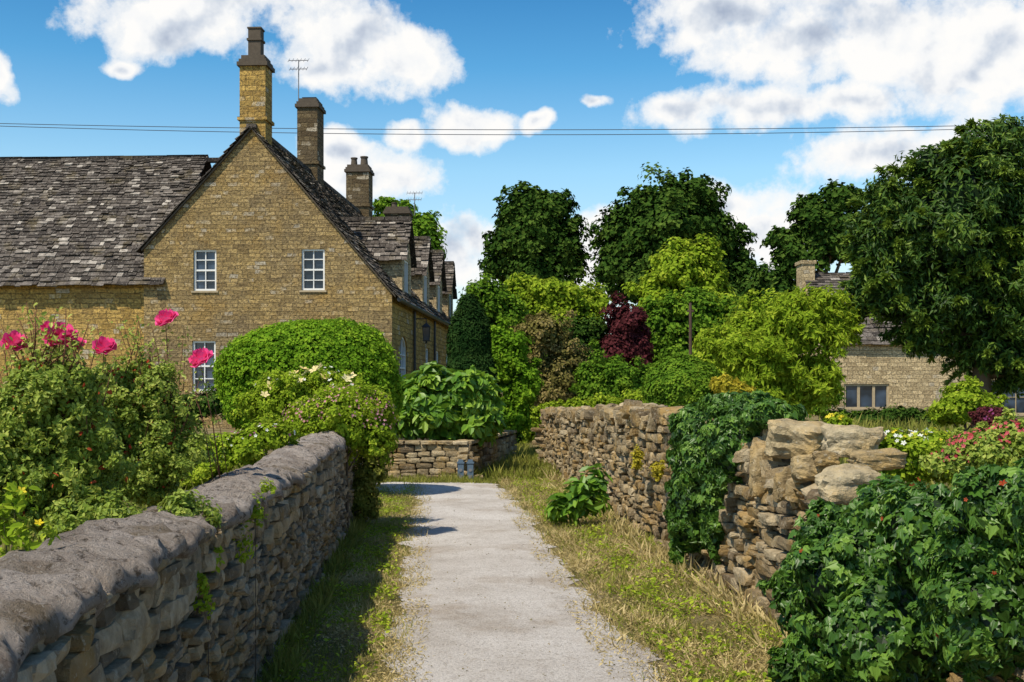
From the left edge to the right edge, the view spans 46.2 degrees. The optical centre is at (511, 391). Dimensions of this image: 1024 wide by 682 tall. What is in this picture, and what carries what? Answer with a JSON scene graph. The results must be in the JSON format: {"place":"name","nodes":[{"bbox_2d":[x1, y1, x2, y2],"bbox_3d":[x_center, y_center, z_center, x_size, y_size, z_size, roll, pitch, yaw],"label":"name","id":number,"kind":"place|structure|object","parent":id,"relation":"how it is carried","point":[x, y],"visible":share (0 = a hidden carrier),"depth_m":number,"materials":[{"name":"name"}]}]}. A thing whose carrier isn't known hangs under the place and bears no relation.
{"place":"outdoors","nodes":[
{"label":"outdoors","id":0,"kind":"place"},
{"bbox_2d":[3,126,952,134],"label":"overhead wire","id":1,"kind":"object","parent":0,"point":[494,134],"visible":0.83,"depth_m":40.29,"materials":[{"name":"black metal"}]},
{"bbox_2d":[442,441,564,480],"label":"bank grass","id":2,"kind":"structure","parent":0,"point":[525,459],"depth_m":23.57,"materials":[{"name":"green plant"}]},
{"bbox_2d":[0,394,1023,681],"bbox_3d":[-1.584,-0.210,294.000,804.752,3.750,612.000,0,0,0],"label":"ground","id":3,"kind":"structure","parent":0,"point":[582,578],"depth_m":8.50,"materials":[{"name":"green plant"}]},
{"bbox_2d":[0,481,60,556],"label":"yellow leaved plant","id":4,"kind":"object","parent":3,"relation":"on","point":[10,536],"visible":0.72,"depth_m":3.88,"materials":[{"name":"green plant"}]},
{"bbox_2d":[0,302,141,534],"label":"rose bush","id":5,"kind":"object","parent":3,"relation":"on","point":[53,444],"visible":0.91,"depth_m":5.48,"materials":[{"name":"green plant"}]},
{"bbox_2d":[0,431,272,554],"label":"garden turf","id":6,"kind":"structure","parent":3,"relation":"on","point":[143,506],"depth_m":8.57,"materials":[{"name":"green plant"}]},
{"bbox_2d":[85,309,227,508],"bbox_3d":[-2.333,0.119,7.185,1.252,1.242,0.805,0,0,0],"label":"rose bush","id":7,"kind":"object","parent":3,"relation":"on","point":[145,404],"visible":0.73,"depth_m":7.09,"materials":[{"name":"green plant"}]},
{"bbox_2d":[0,430,367,681],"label":"stone wall","id":8,"kind":"structure","parent":3,"relation":"on","point":[107,600],"depth_m":4.71,"materials":[{"name":"grey stone"}]},
{"bbox_2d":[15,485,221,542],"bbox_3d":[-1.705,0.571,5.292,0.812,0.291,0.594,0,0,0],"label":"creeping plant","id":9,"kind":"object","parent":8,"relation":"on","point":[96,505],"visible":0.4,"depth_m":5.34,"materials":[{"name":"green plant"}]},
{"bbox_2d":[192,545,224,678],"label":"climbing weed","id":10,"kind":"object","parent":8,"relation":"attached to","point":[202,585],"visible":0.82,"depth_m":5.00,"materials":[{"name":"green plant"}]},
{"bbox_2d":[231,477,276,681],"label":"climbing weed","id":11,"kind":"object","parent":8,"relation":"attached to","point":[255,515],"visible":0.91,"depth_m":6.37,"materials":[{"name":"green plant"}]},
{"bbox_2d":[351,440,395,519],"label":"hanging plant","id":12,"kind":"object","parent":8,"relation":"hanging from","point":[370,474],"visible":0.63,"depth_m":14.48,"materials":[{"name":"green plant"}]},
{"bbox_2d":[176,386,226,429],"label":"green shrub","id":13,"kind":"object","parent":3,"relation":"on","point":[205,410],"visible":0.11,"depth_m":22.75,"materials":[{"name":"green plant"}]},
{"bbox_2d":[0,27,456,428],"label":"stone house","id":14,"kind":"structure","parent":3,"relation":"on","point":[256,225],"depth_m":30.52,"materials":[{"name":"yellow stone"}]},
{"bbox_2d":[190,341,215,392],"bbox_3d":[-7.768,-0.625,30.311,0.700,1.330,0.150,0,0,3],"label":"window","id":15,"kind":"structure","parent":14,"relation":"in","point":[210,345],"depth_m":30.38,"materials":[{"name":"white paint"}]},
{"bbox_2d":[191,250,217,292],"bbox_3d":[-7.747,-3.045,30.311,0.690,1.090,0.150,0,0,3],"label":"window","id":16,"kind":"structure","parent":14,"relation":"in","point":[204,260],"depth_m":30.37,"materials":[{"name":"white paint"}]},
{"bbox_2d":[299,249,326,291],"bbox_3d":[-4.991,-3.045,30.157,0.690,1.090,0.150,0,0,3],"label":"window","id":17,"kind":"structure","parent":14,"relation":"in","point":[313,260],"depth_m":30.22,"materials":[{"name":"white paint"}]},
{"bbox_2d":[400,337,405,377],"bbox_3d":[-2.973,-0.715,32.002,0.070,1.530,1.400,0,0,3],"label":"window","id":18,"kind":"structure","parent":14,"relation":"in","point":[402,344],"depth_m":32.24,"materials":[{"name":"white paint"}]},
{"bbox_2d":[416,318,430,342],"bbox_3d":[-2.638,-1.728,34.000,0.683,0.715,0.260,0,0,0],"label":"wall lantern","id":19,"kind":"object","parent":14,"relation":"attached to","point":[426,326],"depth_m":33.92,"materials":[{"name":"black metal"}]},
{"bbox_2d":[166,417,299,491],"bbox_3d":[-2.589,0.629,10.506,1.435,0.811,0.669,0,0,0],"label":"ground cover","id":20,"kind":"object","parent":3,"relation":"on","point":[249,444],"visible":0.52,"depth_m":10.36,"materials":[{"name":"green plant"}]},
{"bbox_2d":[226,363,366,425],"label":"flowering shrub","id":21,"kind":"object","parent":3,"relation":"on","point":[272,394],"visible":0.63,"depth_m":14.28,"materials":[{"name":"green plant"}]},
{"bbox_2d":[210,316,405,437],"bbox_3d":[-3.242,0.261,18.994,3.101,2.940,2.518,0,0,0],"label":"dome shrub","id":22,"kind":"object","parent":3,"relation":"on","point":[341,345],"visible":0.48,"depth_m":18.30,"materials":[{"name":"green plant"}]},
{"bbox_2d":[251,514,371,681],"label":"wall foot grass","id":23,"kind":"structure","parent":3,"relation":"on","point":[316,601],"depth_m":8.63,"materials":[{"name":"green plant"}]},
{"bbox_2d":[256,486,415,681],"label":"verge weeds","id":24,"kind":"object","parent":3,"relation":"on","point":[386,615],"visible":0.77,"depth_m":9.56,"materials":[{"name":"green plant"}]},
{"bbox_2d":[278,379,400,536],"bbox_3d":[-1.911,0.803,13.394,1.216,1.895,1.172,0,0,41],"label":"valerian plant","id":25,"kind":"object","parent":3,"relation":"on","point":[365,420],"visible":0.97,"depth_m":13.17,"materials":[{"name":"green plant"}]},
{"bbox_2d":[262,481,427,681],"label":"verge grass","id":26,"kind":"structure","parent":3,"relation":"on","point":[364,610],"depth_m":9.08,"materials":[{"name":"green plant"}]},
{"bbox_2d":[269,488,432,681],"bbox_3d":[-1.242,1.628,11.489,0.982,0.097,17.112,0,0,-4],"label":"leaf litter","id":27,"kind":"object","parent":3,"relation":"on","point":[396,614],"visible":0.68,"depth_m":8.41,"materials":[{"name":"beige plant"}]},
{"bbox_2d":[278,483,435,681],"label":"verge straw","id":28,"kind":"object","parent":3,"relation":"on","point":[362,576],"visible":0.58,"depth_m":9.25,"materials":[{"name":"beige plant"}]},
{"bbox_2d":[373,196,447,259],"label":"broadleaf tree","id":29,"kind":"object","parent":3,"relation":"on","point":[425,224],"visible":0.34,"depth_m":61.40,"materials":[{"name":"green plant"}]},
{"bbox_2d":[356,429,516,478],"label":"garden wall","id":30,"kind":"structure","parent":3,"relation":"on","point":[426,457],"depth_m":22.36,"materials":[{"name":"stone"}]},
{"bbox_2d":[485,429,497,442],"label":"green shrub","id":31,"kind":"object","parent":30,"relation":"on","point":[494,435],"visible":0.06,"depth_m":23.57,"materials":[{"name":"green plant"}]},
{"bbox_2d":[381,470,500,483],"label":"lane end grass","id":32,"kind":"structure","parent":3,"relation":"on","point":[443,478],"depth_m":21.67,"materials":[{"name":"green plant"}]},
{"bbox_2d":[392,361,506,447],"bbox_3d":[-1.425,0.575,23.528,2.658,2.351,1.912,0,0,0],"label":"broad leaved shrub","id":33,"kind":"object","parent":3,"relation":"on","point":[441,402],"visible":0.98,"depth_m":22.96,"materials":[{"name":"green plant"}]},
{"bbox_2d":[457,459,464,478],"bbox_3d":[-0.936,1.445,21.950,0.136,0.410,0.124,0,0,0],"label":"meter post","id":34,"kind":"object","parent":3,"relation":"on","point":[460,462],"visible":0.87,"depth_m":21.90,"materials":[{"name":"blue plastic"}]},
{"bbox_2d":[467,459,473,479],"bbox_3d":[-0.761,1.445,21.950,0.136,0.410,0.124,0,0,0],"label":"meter post","id":35,"kind":"object","parent":3,"relation":"on","point":[470,462],"visible":0.91,"depth_m":21.90,"materials":[{"name":"blue plastic"}]},
{"bbox_2d":[445,293,497,380],"bbox_3d":[-0.912,-0.239,27.009,1.221,3.979,1.252,0,0,0],"label":"columnar yew","id":36,"kind":"object","parent":3,"relation":"on","point":[469,342],"visible":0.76,"depth_m":26.65,"materials":[{"name":"green plant"}]},
{"bbox_2d":[456,272,530,339],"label":"rounded tree","id":37,"kind":"object","parent":3,"relation":"on","point":[495,300],"visible":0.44,"depth_m":43.50,"materials":[{"name":"green plant"}]},
{"bbox_2d":[491,315,543,435],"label":"green shrub","id":38,"kind":"object","parent":3,"relation":"on","point":[520,381],"visible":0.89,"depth_m":28.71,"materials":[{"name":"green plant"}]},
{"bbox_2d":[513,430,524,444],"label":"green shrub","id":39,"kind":"object","parent":3,"relation":"on","point":[519,438],"visible":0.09,"depth_m":30.89,"materials":[{"name":"green plant"}]},
{"bbox_2d":[477,180,595,284],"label":"broadleaf tree","id":40,"kind":"object","parent":3,"relation":"on","point":[536,231],"visible":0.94,"depth_m":98.45,"materials":[{"name":"green plant"}]},
{"bbox_2d":[516,399,564,444],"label":"green shrub","id":41,"kind":"object","parent":3,"relation":"on","point":[535,417],"visible":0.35,"depth_m":33.81,"materials":[{"name":"green plant"}]},
{"bbox_2d":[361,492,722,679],"bbox_3d":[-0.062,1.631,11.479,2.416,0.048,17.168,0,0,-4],"label":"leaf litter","id":42,"kind":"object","parent":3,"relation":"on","point":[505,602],"visible":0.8,"depth_m":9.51,"materials":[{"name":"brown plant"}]},
{"bbox_2d":[508,310,593,408],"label":"bronze shrub","id":43,"kind":"object","parent":3,"relation":"on","point":[549,334],"visible":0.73,"depth_m":35.59,"materials":[{"name":"brown plant"}]},
{"bbox_2d":[503,272,612,322],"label":"garden tree","id":44,"kind":"object","parent":3,"relation":"on","point":[553,296],"visible":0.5,"depth_m":47.39,"materials":[{"name":"green plant"}]},
{"bbox_2d":[544,463,613,525],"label":"broad leaved weed","id":45,"kind":"object","parent":3,"relation":"on","point":[583,496],"visible":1,"depth_m":14.49,"materials":[{"name":"green plant"}]},
{"bbox_2d":[544,313,629,395],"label":"broadleaf tree","id":46,"kind":"object","parent":3,"relation":"on","point":[586,330],"visible":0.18,"depth_m":43.39,"materials":[{"name":"green plant"}]},
{"bbox_2d":[564,388,645,407],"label":"green shrub","id":47,"kind":"object","parent":3,"relation":"on","point":[593,402],"visible":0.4,"depth_m":29.85,"materials":[{"name":"green plant"}]},
{"bbox_2d":[568,339,652,401],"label":"green shrub","id":48,"kind":"object","parent":3,"relation":"on","point":[610,376],"visible":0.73,"depth_m":33.64,"materials":[{"name":"green plant"}]},
{"bbox_2d":[597,291,653,371],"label":"purple tree","id":49,"kind":"object","parent":3,"relation":"on","point":[628,337],"visible":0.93,"depth_m":42.66,"materials":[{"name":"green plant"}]},
{"bbox_2d":[489,468,787,681],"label":"dry verge grass","id":50,"kind":"structure","parent":3,"relation":"on","point":[716,661],"depth_m":9.05,"materials":[{"name":"plant"}]},
{"bbox_2d":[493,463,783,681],"bbox_3d":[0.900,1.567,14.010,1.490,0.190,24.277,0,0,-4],"label":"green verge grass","id":51,"kind":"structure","parent":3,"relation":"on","point":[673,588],"depth_m":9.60,"materials":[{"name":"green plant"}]},
{"bbox_2d":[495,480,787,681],"bbox_3d":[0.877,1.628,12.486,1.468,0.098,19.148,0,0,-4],"label":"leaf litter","id":52,"kind":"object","parent":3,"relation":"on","point":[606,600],"visible":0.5,"depth_m":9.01,"materials":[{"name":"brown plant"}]},
{"bbox_2d":[507,473,789,681],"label":"verge weeds","id":53,"kind":"object","parent":3,"relation":"on","point":[691,672],"visible":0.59,"depth_m":9.00,"materials":[{"name":"green plant"}]},
{"bbox_2d":[537,464,787,648],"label":"dry grass","id":54,"kind":"structure","parent":3,"relation":"on","point":[726,597],"depth_m":9.90,"materials":[{"name":"beige plant"}]},
{"bbox_2d":[582,162,758,308],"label":"broadleaf tree","id":55,"kind":"object","parent":3,"relation":"on","point":[637,230],"visible":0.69,"depth_m":92.98,"materials":[{"name":"green plant"}]},
{"bbox_2d":[621,232,737,334],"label":"weeping tree","id":56,"kind":"object","parent":3,"relation":"on","point":[678,263],"visible":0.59,"depth_m":59.27,"materials":[{"name":"green plant"}]},
{"bbox_2d":[640,353,720,406],"bbox_3d":[3.113,0.153,22.005,1.506,1.754,1.394,0,0,0],"label":"clipped ball","id":57,"kind":"object","parent":3,"relation":"on","point":[681,379],"visible":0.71,"depth_m":21.55,"materials":[{"name":"green plant"}]},
{"bbox_2d":[634,281,744,371],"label":"broadleaf tree","id":58,"kind":"object","parent":3,"relation":"on","point":[667,322],"visible":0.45,"depth_m":45.36,"materials":[{"name":"green plant"}]},
{"bbox_2d":[687,303,693,354],"bbox_3d":[4.906,-0.650,33.000,0.180,3.600,0.100,0,0,0],"label":"utility pole","id":59,"kind":"object","parent":3,"relation":"on","point":[690,310],"visible":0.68,"depth_m":32.97,"materials":[{"name":"wood"}]},
{"bbox_2d":[708,372,756,394],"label":"golden shrub","id":60,"kind":"object","parent":3,"relation":"on","point":[724,383],"visible":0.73,"depth_m":16.90,"materials":[{"name":"yellow plant"}]},
{"bbox_2d":[692,287,781,382],"bbox_3d":[7.167,-1.054,35.939,3.858,4.168,2.934,0,0,-24],"label":"broadleaf tree","id":61,"kind":"object","parent":3,"relation":"on","point":[748,316],"visible":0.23,"depth_m":35.67,"materials":[{"name":"green plant"}]},
{"bbox_2d":[531,399,1023,681],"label":"stone wall","id":62,"kind":"structure","parent":3,"relation":"on","point":[755,546],"depth_m":12.71,"materials":[{"name":"beige stone"}]},
{"bbox_2d":[630,444,665,481],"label":"moss tuft","id":63,"kind":"object","parent":62,"relation":"attached to","point":[657,471],"visible":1,"depth_m":12.92,"materials":[{"name":"yellow plant"}]},
{"bbox_2d":[663,389,807,564],"bbox_3d":[1.757,0.753,10.131,0.759,1.563,2.079,0,0,-9],"label":"ivy","id":64,"kind":"object","parent":62,"relation":"attached to","point":[700,457],"visible":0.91,"depth_m":9.91,"materials":[{"name":"green plant"}]},
{"bbox_2d":[748,438,781,497],"bbox_3d":[1.857,0.557,8.793,0.257,0.444,0.218,0,0,0],"label":"loose stone","id":65,"kind":"object","parent":62,"relation":"on","point":[757,455],"visible":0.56,"depth_m":8.71,"materials":[{"name":"beige stone"}]},
{"bbox_2d":[762,429,767,440],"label":"loose stone","id":66,"kind":"object","parent":62,"relation":"on","point":[764,436],"visible":0.11,"depth_m":9.31,"materials":[{"name":"beige stone"}]},
{"bbox_2d":[772,467,791,502],"bbox_3d":[1.845,0.625,8.061,0.176,0.248,0.130,0,0,-10],"label":"loose stone","id":67,"kind":"object","parent":62,"relation":"on","point":[780,480],"visible":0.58,"depth_m":8.02,"materials":[{"name":"beige stone"}]},
{"bbox_2d":[764,418,827,458],"bbox_3d":[2.047,0.335,8.602,0.457,0.289,0.389,0,0,18],"label":"loose stone","id":68,"kind":"object","parent":62,"relation":"on","point":[786,438],"visible":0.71,"depth_m":8.47,"materials":[{"name":"beige stone"}]},
{"bbox_2d":[790,454,829,483],"bbox_3d":[1.951,0.504,7.797,0.288,0.205,0.209,0,0,0],"label":"loose stone","id":69,"kind":"object","parent":62,"relation":"on","point":[804,468],"visible":0.58,"depth_m":7.72,"materials":[{"name":"beige stone"}]},
{"bbox_2d":[812,450,839,466],"bbox_3d":[2.007,0.425,7.687,0.168,0.102,0.133,0,0,0],"label":"loose stone","id":70,"kind":"object","parent":62,"relation":"on","point":[825,458],"visible":0.98,"depth_m":7.63,"materials":[{"name":"beige stone"}]},
{"bbox_2d":[815,463,880,504],"bbox_3d":[1.944,0.540,6.915,0.423,0.244,0.249,0,0,-18],"label":"loose stone","id":71,"kind":"object","parent":62,"relation":"on","point":[838,484],"visible":0.69,"depth_m":6.81,"materials":[{"name":"beige stone"}]},
{"bbox_2d":[820,423,885,457],"bbox_3d":[2.193,0.322,7.756,0.389,0.236,0.283,0,0,0],"label":"loose stone","id":72,"kind":"object","parent":62,"relation":"on","point":[839,440],"visible":0.77,"depth_m":7.63,"materials":[{"name":"beige stone"}]},
{"bbox_2d":[844,448,907,471],"bbox_3d":[2.230,0.416,7.347,0.381,0.147,0.166,0,0,-5],"label":"loose stone","id":73,"kind":"object","parent":62,"relation":"on","point":[878,460],"visible":0.88,"depth_m":7.28,"materials":[{"name":"beige stone"}]},
{"bbox_2d":[755,457,1023,681],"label":"ivy","id":74,"kind":"object","parent":62,"relation":"attached to","point":[892,579],"visible":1,"depth_m":5.44,"materials":[{"name":"green plant"}]},
{"bbox_2d":[702,282,866,417],"bbox_3d":[4.294,-0.360,19.002,2.641,2.781,1.714,0,0,0],"label":"feathery shrub","id":75,"kind":"object","parent":3,"relation":"on","point":[777,361],"visible":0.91,"depth_m":18.68,"materials":[{"name":"green plant"}]},
{"bbox_2d":[734,178,866,303],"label":"broadleaf tree","id":76,"kind":"object","parent":3,"relation":"on","point":[815,230],"visible":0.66,"depth_m":69.18,"materials":[{"name":"green plant"}]},
{"bbox_2d":[756,380,860,421],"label":"green shrub","id":77,"kind":"object","parent":3,"relation":"on","point":[818,412],"visible":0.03,"depth_m":31.79,"materials":[{"name":"green plant"}]},
{"bbox_2d":[847,403,952,428],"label":"green shrub","id":78,"kind":"object","parent":3,"relation":"on","point":[902,413],"visible":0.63,"depth_m":29.79,"materials":[{"name":"green plant"}]},
{"bbox_2d":[810,411,1000,491],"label":"garden turf","id":79,"kind":"structure","parent":3,"relation":"on","point":[923,424],"depth_m":25.50,"materials":[{"name":"green plant"}]},
{"bbox_2d":[823,412,860,426],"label":"flowering plant","id":80,"kind":"object","parent":79,"relation":"on","point":[836,418],"visible":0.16,"depth_m":12.44,"materials":[{"name":"yellow plant"}]},
{"bbox_2d":[878,427,957,485],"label":"flowering plant","id":81,"kind":"object","parent":79,"relation":"on","point":[913,445],"visible":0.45,"depth_m":9.26,"materials":[{"name":"green plant"}]},
{"bbox_2d":[919,408,1023,478],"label":"flowering plant","id":82,"kind":"object","parent":79,"relation":"on","point":[999,441],"visible":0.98,"depth_m":7.88,"materials":[{"name":"green plant"}]},
{"bbox_2d":[795,260,1023,416],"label":"stone cottage","id":83,"kind":"structure","parent":3,"relation":"on","point":[877,372],"depth_m":45.00,"materials":[{"name":"beige stone"}]},
{"bbox_2d":[843,384,888,409],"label":"window","id":84,"kind":"structure","parent":83,"relation":"in","point":[858,396],"depth_m":45.12,"materials":[{"name":"glass"}]},
{"bbox_2d":[991,380,1023,415],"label":"window","id":85,"kind":"structure","parent":83,"relation":"in","point":[1018,405],"depth_m":45.12,"materials":[{"name":"glass"}]},
{"bbox_2d":[835,113,1023,431],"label":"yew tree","id":86,"kind":"object","parent":3,"relation":"on","point":[934,256],"visible":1,"depth_m":18.52,"materials":[{"name":"green plant"}]},
{"bbox_2d":[923,375,1009,430],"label":"green shrub","id":87,"kind":"object","parent":3,"relation":"on","point":[953,406],"visible":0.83,"depth_m":15.86,"materials":[{"name":"green plant"}]},
{"bbox_2d":[968,405,1017,426],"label":"heather bush","id":88,"kind":"object","parent":3,"relation":"on","point":[984,413],"visible":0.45,"depth_m":14.89,"materials":[{"name":"purple plant"}]},
{"bbox_2d":[0,123,1023,129],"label":"overhead wire","id":89,"kind":"object","parent":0,"point":[492,129],"visible":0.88,"depth_m":39.99,"materials":[{"name":"black metal"}]},
{"bbox_2d":[0,0,1023,333],"label":"sky","id":90,"kind":"structure","parent":0,"point":[712,66],"materials":[{"name":"blue"}]},
{"bbox_2d":[376,482,665,681],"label":"path","id":91,"kind":"structure","parent":0,"point":[516,579],"depth_m":9.09,"materials":[{"name":"concrete"}]}
]}

